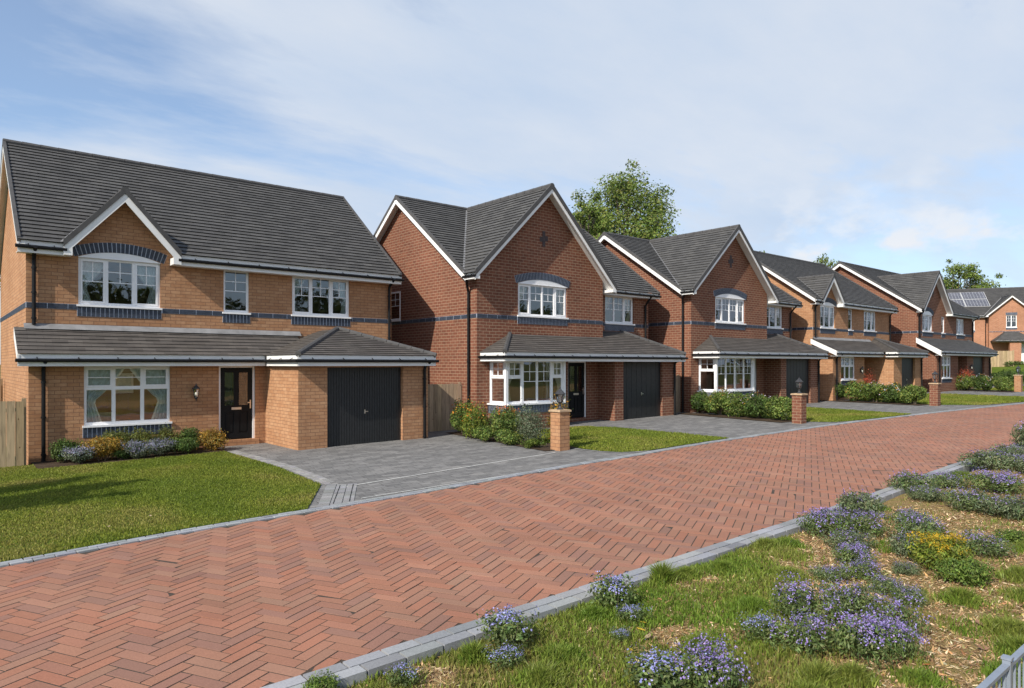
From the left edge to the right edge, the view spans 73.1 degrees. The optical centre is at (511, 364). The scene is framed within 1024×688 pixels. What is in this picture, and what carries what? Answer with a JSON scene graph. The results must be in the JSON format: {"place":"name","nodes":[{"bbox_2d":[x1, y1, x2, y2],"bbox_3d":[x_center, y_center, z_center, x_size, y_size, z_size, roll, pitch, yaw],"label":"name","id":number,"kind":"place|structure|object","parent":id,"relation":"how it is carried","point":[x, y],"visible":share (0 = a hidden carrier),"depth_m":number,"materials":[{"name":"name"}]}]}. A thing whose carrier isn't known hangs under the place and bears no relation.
{"place":"outdoors","nodes":[
{"label":"outdoors","id":0,"kind":"place"},
{"bbox_2d":[31,447,224,468],"bbox_3d":[-9.752,2.384,17.808,4.250,0.057,1.400,0,0,-40],"label":"flower bed","id":1,"kind":"object","parent":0,"point":[48,464],"visible":0.5,"depth_m":17.29,"materials":[{"name":"soil"}]},
{"bbox_2d":[48,438,86,462],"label":"garden shrub","id":2,"kind":"object","parent":1,"relation":"on","point":[57,449],"visible":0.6,"depth_m":16.82,"materials":[{"name":"green plant"}]},
{"bbox_2d":[60,445,98,463],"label":"garden shrub","id":3,"kind":"object","parent":1,"relation":"on","point":[78,455],"visible":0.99,"depth_m":16.60,"materials":[{"name":"purple plant"}]},
{"bbox_2d":[81,435,126,460],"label":"garden shrub","id":4,"kind":"object","parent":1,"relation":"on","point":[105,448],"visible":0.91,"depth_m":17.05,"materials":[{"name":"yellow plant"}]},
{"bbox_2d":[118,438,152,458],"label":"garden shrub","id":5,"kind":"object","parent":1,"relation":"on","point":[139,449],"visible":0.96,"depth_m":17.43,"materials":[{"name":"purple plant"}]},
{"bbox_2d":[146,435,177,455],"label":"garden shrub","id":6,"kind":"object","parent":1,"relation":"on","point":[159,447],"visible":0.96,"depth_m":17.78,"materials":[{"name":"purple plant"}]},
{"bbox_2d":[170,437,199,453],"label":"garden shrub","id":7,"kind":"object","parent":1,"relation":"on","point":[186,444],"visible":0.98,"depth_m":18.20,"materials":[{"name":"green plant"}]},
{"bbox_2d":[196,426,228,450],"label":"garden shrub","id":8,"kind":"object","parent":1,"relation":"on","point":[212,440],"visible":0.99,"depth_m":18.83,"materials":[{"name":"yellow plant"}]},
{"bbox_2d":[0,451,320,561],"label":"lawn","id":9,"kind":"structure","parent":0,"point":[48,542],"depth_m":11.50,"materials":[{"name":"green plant"}]},
{"bbox_2d":[0,404,1023,687],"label":"road","id":10,"kind":"structure","parent":0,"point":[808,456],"depth_m":8.56,"materials":[{"name":"red brick"}]},
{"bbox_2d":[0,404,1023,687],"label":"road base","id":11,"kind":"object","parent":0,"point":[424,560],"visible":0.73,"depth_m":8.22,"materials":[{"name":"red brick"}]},
{"bbox_2d":[0,403,1023,567],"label":"kerb","id":12,"kind":"structure","parent":11,"relation":"on","point":[114,543],"depth_m":11.72,"materials":[{"name":"concrete"}]},
{"bbox_2d":[261,442,1023,687],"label":"kerb","id":13,"kind":"structure","parent":11,"relation":"on","point":[356,669],"depth_m":6.58,"materials":[{"name":"concrete"}]},
{"bbox_2d":[0,365,1023,558],"bbox_3d":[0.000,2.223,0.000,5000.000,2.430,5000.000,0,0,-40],"label":"ground","id":14,"kind":"structure","parent":0,"point":[170,531],"depth_m":11.11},
{"bbox_2d":[0,398,25,466],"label":"garden fence","id":15,"kind":"object","parent":14,"relation":"on","point":[12,433],"visible":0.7,"depth_m":16.32,"materials":[{"name":"brown wood"}]},
{"bbox_2d":[0,138,438,468],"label":"brick house","id":16,"kind":"structure","parent":14,"relation":"on","point":[256,312],"depth_m":20.08,"materials":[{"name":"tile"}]},
{"bbox_2d":[77,257,161,309],"bbox_3d":[-10.682,-2.195,18.818,2.050,1.370,0.265,0,0,-40],"label":"window","id":17,"kind":"structure","parent":16,"relation":"in","point":[89,269],"depth_m":18.78,"materials":[{"name":"white plastic"}]},
{"bbox_2d":[82,366,171,427],"bbox_3d":[-10.238,0.820,18.408,2.120,1.640,0.265,0,0,-40],"label":"window","id":18,"kind":"structure","parent":16,"relation":"in","point":[97,379],"depth_m":18.34,"materials":[{"name":"white plastic"}]},
{"bbox_2d":[219,366,254,438],"bbox_3d":[-8.110,1.120,20.274,1.040,2.160,0.185,0,0,-40],"label":"front door","id":19,"kind":"structure","parent":16,"relation":"in","point":[237,420],"depth_m":20.27,"materials":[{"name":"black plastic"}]},
{"bbox_2d":[291,276,350,318],"bbox_3d":[-6.252,-2.195,22.554,2.060,1.370,0.265,0,0,-40],"label":"window","id":20,"kind":"structure","parent":16,"relation":"in","point":[342,287],"depth_m":22.69,"materials":[{"name":"white plastic"}]},
{"bbox_2d":[327,367,400,446],"bbox_3d":[-4.337,1.230,20.307,2.450,2.280,0.080,0,0,-40],"label":"garage door","id":21,"kind":"structure","parent":16,"relation":"in","point":[364,403],"depth_m":20.27,"materials":[{"name":"black metal"}]},
{"bbox_2d":[428,382,461,431],"bbox_3d":[-2.704,1.556,23.529,2.254,1.880,0.168,0,0,-34],"label":"garden fence","id":22,"kind":"object","parent":14,"relation":"on","point":[441,398],"visible":0.29,"depth_m":23.63,"materials":[{"name":"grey wood"}]},
{"bbox_2d":[373,183,687,430],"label":"brick house","id":23,"kind":"structure","parent":14,"relation":"on","point":[536,296],"depth_m":25.98,"materials":[{"name":"brick"}]},
{"bbox_2d":[487,361,505,405],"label":"window","id":24,"kind":"structure","parent":23,"relation":"in","point":[496,367],"depth_m":23.51,"materials":[{"name":"white plastic"}]},
{"bbox_2d":[507,361,525,405],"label":"window","id":25,"kind":"structure","parent":23,"relation":"in","point":[511,364],"depth_m":23.44,"materials":[{"name":"white plastic"}]},
{"bbox_2d":[523,361,554,404],"bbox_3d":[0.899,0.625,24.009,1.450,1.530,0.170,0,0,-40],"label":"window","id":26,"kind":"structure","parent":23,"relation":"in","point":[536,401],"depth_m":24.04,"materials":[{"name":"white plastic"}]},
{"bbox_2d":[517,283,568,318],"bbox_3d":[1.104,-2.320,25.487,2.530,1.260,0.265,0,0,-40],"label":"window","id":27,"kind":"structure","parent":23,"relation":"in","point":[559,294],"depth_m":25.48,"materials":[{"name":"white plastic"}]},
{"bbox_2d":[568,361,585,417],"bbox_3d":[2.437,0.975,26.683,1.030,2.190,0.185,0,0,-40],"label":"front door","id":28,"kind":"structure","parent":23,"relation":"in","point":[577,399],"depth_m":26.71,"materials":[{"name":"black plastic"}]},
{"bbox_2d":[605,295,634,325],"bbox_3d":[4.483,-2.280,29.121,1.880,1.260,0.265,0,0,-40],"label":"window","id":29,"kind":"structure","parent":23,"relation":"in","point":[627,303],"depth_m":29.31,"materials":[{"name":"white plastic"}]},
{"bbox_2d":[623,362,659,418],"bbox_3d":[5.209,1.035,27.833,2.450,2.270,0.080,0,0,-40],"label":"garage door","id":30,"kind":"structure","parent":23,"relation":"in","point":[641,380],"depth_m":27.83,"materials":[{"name":"black metal"}]},
{"bbox_2d":[549,409,570,450],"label":"gate pillar","id":31,"kind":"structure","parent":14,"relation":"on","point":[560,430],"depth_m":18.29,"materials":[{"name":"orange brick"}]},
{"bbox_2d":[572,200,609,239],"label":"leafy tree","id":32,"kind":"object","parent":14,"relation":"on","point":[598,229],"visible":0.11,"depth_m":43.29,"materials":[{"name":"green plant"}]},
{"bbox_2d":[568,159,680,239],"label":"leafy tree","id":33,"kind":"object","parent":14,"relation":"on","point":[642,227],"visible":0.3,"depth_m":46.30,"materials":[{"name":"green plant"}]},
{"bbox_2d":[597,224,829,412],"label":"brick house","id":34,"kind":"structure","parent":14,"relation":"on","point":[721,310],"depth_m":32.38,"materials":[{"name":"brick"}]},
{"bbox_2d":[715,297,745,324],"bbox_3d":[10.118,-2.490,32.173,2.530,1.260,0.265,0,0,-40],"label":"window","id":35,"kind":"structure","parent":34,"relation":"in","point":[739,304],"depth_m":32.37,"materials":[{"name":"white plastic"}]},
{"bbox_2d":[718,358,754,391],"bbox_3d":[9.958,0.455,30.733,2.930,1.530,0.170,0,0,-40],"label":"window","id":36,"kind":"structure","parent":34,"relation":"in","point":[740,389],"depth_m":30.78,"materials":[{"name":"white plastic"}]},
{"bbox_2d":[786,359,807,402],"bbox_3d":[14.222,0.865,34.518,2.450,2.270,0.080,0,0,-40],"label":"garage door","id":37,"kind":"structure","parent":34,"relation":"in","point":[795,368],"depth_m":34.50,"materials":[{"name":"black metal"}]},
{"bbox_2d":[790,393,807,423],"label":"gate pillar","id":38,"kind":"structure","parent":14,"relation":"on","point":[798,408],"depth_m":24.87,"materials":[{"name":"red brick"}]},
{"bbox_2d":[754,250,929,400],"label":"brick house","id":39,"kind":"structure","parent":14,"relation":"on","point":[844,321],"depth_m":39.97,"materials":[{"name":"brick"}]},
{"bbox_2d":[902,358,912,388],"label":"garage door","id":40,"kind":"structure","parent":39,"relation":"in","point":[907,363],"depth_m":41.52,"materials":[{"name":"black metal"}]},
{"bbox_2d":[831,261,998,391],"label":"brick house","id":41,"kind":"structure","parent":14,"relation":"on","point":[933,319],"depth_m":46.72,"materials":[{"name":"brick"}]},
{"bbox_2d":[0,0,1023,364],"label":"sky","id":42,"kind":"structure","parent":0,"point":[887,135],"materials":[{"name":"blue"}]},
{"bbox_2d":[216,385,1023,519],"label":"driveway","id":43,"kind":"structure","parent":0,"point":[433,452],"depth_m":17.90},
{"bbox_2d":[228,450,334,484],"bbox_3d":[-5.564,2.395,16.355,0.402,0.065,6.625,0,0,-38],"label":"driveway edging","id":44,"kind":"object","parent":43,"relation":"on","point":[320,479],"visible":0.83,"depth_m":15.82,"materials":[{"name":"concrete"}]},
{"bbox_2d":[317,483,356,506],"bbox_3d":[-3.455,2.403,12.539,1.196,0.077,2.158,0,0,-11],"label":"driveway edging","id":45,"kind":"object","parent":43,"relation":"on","point":[326,497],"visible":0.78,"depth_m":12.57,"materials":[{"name":"concrete"}]},
{"bbox_2d":[447,431,578,450],"bbox_3d":[-0.341,2.267,20.721,1.157,0.020,5.761,0,0,-37],"label":"flower bed","id":46,"kind":"object","parent":43,"relation":"on","point":[547,447],"visible":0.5,"depth_m":19.53,"materials":[{"name":"soil"}]},
{"bbox_2d":[450,398,477,432],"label":"garden shrub","id":47,"kind":"object","parent":46,"relation":"on","point":[457,419],"visible":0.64,"depth_m":22.19,"materials":[{"name":"green plant"}]},
{"bbox_2d":[460,401,489,438],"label":"garden shrub","id":48,"kind":"object","parent":46,"relation":"on","point":[471,422],"visible":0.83,"depth_m":21.11,"materials":[{"name":"green plant"}]},
{"bbox_2d":[487,405,521,439],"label":"garden shrub","id":49,"kind":"object","parent":46,"relation":"on","point":[505,420],"visible":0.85,"depth_m":20.45,"materials":[{"name":"green plant"}]},
{"bbox_2d":[514,403,550,443],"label":"garden shrub","id":50,"kind":"object","parent":46,"relation":"on","point":[529,426],"visible":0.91,"depth_m":19.64,"materials":[{"name":"green plant"}]},
{"bbox_2d":[679,413,791,421],"bbox_3d":[8.753,2.114,27.544,1.157,0.020,5.262,0,0,-36],"label":"flower bed","id":51,"kind":"object","parent":43,"relation":"on","point":[750,418],"visible":0.83,"depth_m":27.30,"materials":[{"name":"soil"}]},
{"bbox_2d":[703,386,730,414],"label":"hedge bush","id":52,"kind":"object","parent":51,"relation":"on","point":[713,403],"visible":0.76,"depth_m":28.48,"materials":[{"name":"green plant"}]},
{"bbox_2d":[720,388,752,416],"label":"hedge bush","id":53,"kind":"object","parent":51,"relation":"on","point":[734,403],"visible":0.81,"depth_m":27.58,"materials":[{"name":"green plant"}]},
{"bbox_2d":[743,391,770,417],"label":"hedge bush","id":54,"kind":"object","parent":51,"relation":"on","point":[756,405],"visible":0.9,"depth_m":26.72,"materials":[{"name":"green plant"}]},
{"bbox_2d":[765,394,791,419],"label":"hedge bush","id":55,"kind":"object","parent":51,"relation":"on","point":[780,406],"visible":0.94,"depth_m":25.95,"materials":[{"name":"green plant"}]},
{"bbox_2d":[821,400,928,404],"bbox_3d":[18.241,1.949,35.217,1.157,0.020,5.361,0,0,-36],"label":"flower bed","id":56,"kind":"object","parent":43,"relation":"on","point":[879,402],"visible":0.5,"depth_m":35.02,"materials":[{"name":"soil"}]},
{"bbox_2d":[857,380,886,401],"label":"hedge bush","id":57,"kind":"object","parent":56,"relation":"on","point":[871,391],"visible":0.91,"depth_m":35.20,"materials":[{"name":"green plant"}]},
{"bbox_2d":[879,382,903,402],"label":"hedge bush","id":58,"kind":"object","parent":56,"relation":"on","point":[892,391],"visible":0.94,"depth_m":34.42,"materials":[{"name":"green plant"}]},
{"bbox_2d":[899,384,926,403],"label":"hedge bush","id":59,"kind":"object","parent":56,"relation":"on","point":[915,393],"visible":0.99,"depth_m":33.59,"materials":[{"name":"green plant"}]},
{"bbox_2d":[349,464,1023,687],"bbox_3d":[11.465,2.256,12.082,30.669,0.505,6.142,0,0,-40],"label":"bark mulch","id":60,"kind":"object","parent":0,"point":[933,649],"visible":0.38,"depth_m":6.62,"materials":[{"name":"brown wood"}]},
{"bbox_2d":[301,669,339,687],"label":"flower clump","id":61,"kind":"object","parent":60,"relation":"on","point":[326,682],"visible":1,"depth_m":5.12,"materials":[{"name":"green plant"}]},
{"bbox_2d":[383,659,422,687],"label":"flower clump","id":62,"kind":"object","parent":60,"relation":"on","point":[405,675],"visible":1,"depth_m":5.21,"materials":[{"name":"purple plant"}]},
{"bbox_2d":[480,640,526,670],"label":"flower clump","id":63,"kind":"object","parent":60,"relation":"on","point":[509,654],"visible":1,"depth_m":5.55,"materials":[{"name":"purple plant"}]},
{"bbox_2d":[475,603,544,649],"bbox_3d":[-0.021,2.293,5.976,0.576,0.419,0.560,0,0,21],"label":"flower clump","id":64,"kind":"object","parent":60,"relation":"on","point":[506,631],"visible":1,"depth_m":5.87,"materials":[{"name":"purple plant"}]},
{"bbox_2d":[585,569,641,613],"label":"flower clump","id":65,"kind":"object","parent":60,"relation":"on","point":[614,591],"visible":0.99,"depth_m":6.81,"materials":[{"name":"purple plant"}]},
{"bbox_2d":[613,604,653,621],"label":"flower clump","id":66,"kind":"object","parent":60,"relation":"on","point":[632,612],"visible":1,"depth_m":6.49,"materials":[{"name":"purple plant"}]},
{"bbox_2d":[622,639,715,687],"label":"flower clump","id":67,"kind":"object","parent":60,"relation":"on","point":[661,672],"visible":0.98,"depth_m":5.05,"materials":[{"name":"purple plant"}]},
{"bbox_2d":[337,508,1023,687],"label":"verge grass","id":68,"kind":"structure","parent":60,"relation":"on","point":[568,617],"depth_m":6.22,"materials":[{"name":"green plant"}]},
{"bbox_2d":[665,632,761,687],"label":"flower clump","id":69,"kind":"object","parent":60,"relation":"on","point":[719,667],"visible":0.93,"depth_m":5.06,"materials":[{"name":"purple plant"}]},
{"bbox_2d":[449,470,1023,687],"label":"tall grass","id":70,"kind":"structure","parent":60,"relation":"on","point":[1009,632],"depth_m":5.75,"materials":[{"name":"green plant"}]},
{"bbox_2d":[736,609,779,640],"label":"flower clump","id":71,"kind":"object","parent":60,"relation":"on","point":[754,624],"visible":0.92,"depth_m":5.97,"materials":[{"name":"purple plant"}]},
{"bbox_2d":[762,606,837,659],"bbox_3d":[2.429,2.259,5.777,0.637,0.410,0.578,0,0,40],"label":"flower clump","id":72,"kind":"object","parent":60,"relation":"on","point":[799,633],"visible":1,"depth_m":5.73,"materials":[{"name":"purple plant"}]},
{"bbox_2d":[765,570,849,623],"bbox_3d":[2.740,2.236,6.510,0.677,0.469,0.738,0,0,-39],"label":"flower clump","id":73,"kind":"object","parent":60,"relation":"on","point":[794,603],"visible":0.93,"depth_m":6.42,"materials":[{"name":"purple plant"}]},
{"bbox_2d":[792,504,862,536],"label":"flower clump","id":74,"kind":"object","parent":60,"relation":"on","point":[831,518],"visible":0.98,"depth_m":9.49,"materials":[{"name":"purple plant"}]},
{"bbox_2d":[805,563,850,582],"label":"flower clump","id":75,"kind":"object","parent":60,"relation":"on","point":[828,573],"visible":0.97,"depth_m":7.65,"materials":[{"name":"green plant"}]},
{"bbox_2d":[819,525,878,549],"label":"flower clump","id":76,"kind":"object","parent":60,"relation":"on","point":[842,537],"visible":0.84,"depth_m":8.79,"materials":[{"name":"green plant"}]},
{"bbox_2d":[814,576,885,618],"bbox_3d":[3.249,2.247,6.620,0.621,0.441,0.658,0,0,2],"label":"flower clump","id":77,"kind":"object","parent":60,"relation":"on","point":[857,599],"visible":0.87,"depth_m":6.54,"materials":[{"name":"green plant"}]},
{"bbox_2d":[830,541,882,563],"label":"flower clump","id":78,"kind":"object","parent":60,"relation":"on","point":[856,552],"visible":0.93,"depth_m":8.15,"materials":[{"name":"purple plant"}]},
{"bbox_2d":[832,486,888,516],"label":"flower clump","id":79,"kind":"object","parent":60,"relation":"on","point":[850,502],"visible":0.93,"depth_m":10.55,"materials":[{"name":"green plant"}]},
{"bbox_2d":[835,557,886,581],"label":"flower clump","id":80,"kind":"object","parent":60,"relation":"on","point":[863,569],"visible":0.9,"depth_m":7.68,"materials":[{"name":"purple plant"}]},
{"bbox_2d":[837,509,894,536],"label":"flower clump","id":81,"kind":"object","parent":60,"relation":"on","point":[867,525],"visible":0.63,"depth_m":9.53,"materials":[{"name":"green plant"}]},
{"bbox_2d":[823,607,913,672],"bbox_3d":[2.880,2.249,5.629,0.689,0.462,0.693,0,0,32],"label":"flower clump","id":82,"kind":"object","parent":60,"relation":"on","point":[863,635],"visible":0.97,"depth_m":5.58,"materials":[{"name":"purple plant"}]},
{"bbox_2d":[859,572,908,594],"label":"flower clump","id":83,"kind":"object","parent":60,"relation":"on","point":[883,582],"visible":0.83,"depth_m":7.17,"materials":[{"name":"purple plant"}]},
{"bbox_2d":[757,467,1022,606],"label":"verge grass","id":84,"kind":"structure","parent":60,"relation":"on","point":[948,538],"depth_m":8.88,"materials":[{"name":"green plant"}]},
{"bbox_2d":[858,593,934,642],"bbox_3d":[3.367,2.250,6.098,0.666,0.440,0.549,0,0,-38],"label":"flower clump","id":85,"kind":"object","parent":60,"relation":"on","point":[894,612],"visible":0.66,"depth_m":6.08,"materials":[{"name":"purple plant"}]},
{"bbox_2d":[870,616,933,661],"bbox_3d":[3.192,2.275,5.692,0.472,0.375,0.530,0,0,-20],"label":"flower clump","id":86,"kind":"object","parent":60,"relation":"on","point":[897,629],"visible":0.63,"depth_m":5.62,"materials":[{"name":"purple plant"}]},
{"bbox_2d":[884,531,927,558],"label":"flower clump","id":87,"kind":"object","parent":60,"relation":"on","point":[900,542],"visible":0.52,"depth_m":8.48,"materials":[{"name":"green plant"}]},
{"bbox_2d":[889,560,923,575],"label":"flower clump","id":88,"kind":"object","parent":60,"relation":"on","point":[908,568],"visible":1,"depth_m":7.78,"materials":[{"name":"green plant"}]},
{"bbox_2d":[887,582,931,609],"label":"flower clump","id":89,"kind":"object","parent":60,"relation":"on","point":[904,591],"visible":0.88,"depth_m":6.79,"materials":[{"name":"purple plant"}]},
{"bbox_2d":[882,468,949,491],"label":"flower clump","id":90,"kind":"object","parent":60,"relation":"on","point":[910,481],"visible":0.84,"depth_m":12.44,"materials":[{"name":"green plant"}]},
{"bbox_2d":[883,510,953,537],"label":"flower clump","id":91,"kind":"object","parent":60,"relation":"on","point":[918,523],"visible":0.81,"depth_m":9.15,"materials":[{"name":"green plant"}]},
{"bbox_2d":[905,484,951,501],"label":"flower clump","id":92,"kind":"object","parent":60,"relation":"on","point":[930,494],"visible":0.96,"depth_m":11.63,"materials":[{"name":"green plant"}]},
{"bbox_2d":[904,529,981,570],"bbox_3d":[4.963,2.168,7.953,0.719,0.520,0.785,0,0,-40],"label":"flower clump","id":93,"kind":"object","parent":60,"relation":"on","point":[932,552],"visible":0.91,"depth_m":7.90,"materials":[{"name":"yellow plant"}]},
{"bbox_2d":[929,470,970,488],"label":"flower clump","id":94,"kind":"object","parent":60,"relation":"on","point":[952,480],"visible":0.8,"depth_m":12.64,"materials":[{"name":"green plant"}]},
{"bbox_2d":[927,554,997,588],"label":"flower clump","id":95,"kind":"object","parent":60,"relation":"on","point":[972,572],"visible":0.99,"depth_m":7.40,"materials":[{"name":"green plant"}]},
{"bbox_2d":[940,483,994,510],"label":"flower clump","id":96,"kind":"object","parent":60,"relation":"on","point":[962,499],"visible":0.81,"depth_m":10.90,"materials":[{"name":"green plant"}]},
{"bbox_2d":[957,529,1017,557],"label":"flower clump","id":97,"kind":"object","parent":60,"relation":"on","point":[982,543],"visible":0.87,"depth_m":8.41,"materials":[{"name":"green plant"}]},
{"bbox_2d":[957,448,1019,471],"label":"flower clump","id":98,"kind":"object","parent":60,"relation":"on","point":[983,458],"visible":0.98,"depth_m":14.68,"materials":[{"name":"green plant"}]},
{"bbox_2d":[961,467,1023,495],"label":"flower clump","id":99,"kind":"object","parent":60,"relation":"on","point":[987,480],"visible":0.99,"depth_m":12.24,"materials":[{"name":"green plant"}]},
{"bbox_2d":[968,490,1023,520],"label":"flower clump","id":100,"kind":"object","parent":60,"relation":"on","point":[1006,505],"visible":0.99,"depth_m":10.37,"materials":[{"name":"green plant"}]},
{"bbox_2d":[976,644,1023,687],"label":"metal railing","id":101,"kind":"object","parent":60,"relation":"on","point":[1005,670],"visible":1,"depth_m":3.46,"materials":[{"name":"white metal"}]},
{"bbox_2d":[991,526,1023,543],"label":"flower clump","id":102,"kind":"object","parent":60,"relation":"on","point":[1015,535],"visible":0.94,"depth_m":8.96,"materials":[{"name":"green plant"}]},
{"bbox_2d":[513,407,909,451],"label":"lawn grass","id":103,"kind":"structure","parent":0,"point":[824,414],"depth_m":21.53,"materials":[{"name":"green plant"}]},
{"bbox_2d":[849,386,1023,404],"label":"lawn grass","id":104,"kind":"structure","parent":0,"point":[954,399],"depth_m":36.19,"materials":[{"name":"green plant"}]},
{"bbox_2d":[992,364,1023,376],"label":"grass bank","id":105,"kind":"structure","parent":0,"point":[996,369],"depth_m":69.00,"materials":[{"name":"green plant"}]},
{"bbox_2d":[941,259,1006,288],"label":"leafy tree","id":106,"kind":"object","parent":105,"relation":"on","point":[965,273],"visible":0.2,"depth_m":87.50,"materials":[{"name":"green plant"}]},
{"bbox_2d":[946,287,1023,361],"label":"brick house","id":107,"kind":"structure","parent":105,"relation":"on","point":[999,324],"depth_m":74.19,"materials":[{"name":"tile"}]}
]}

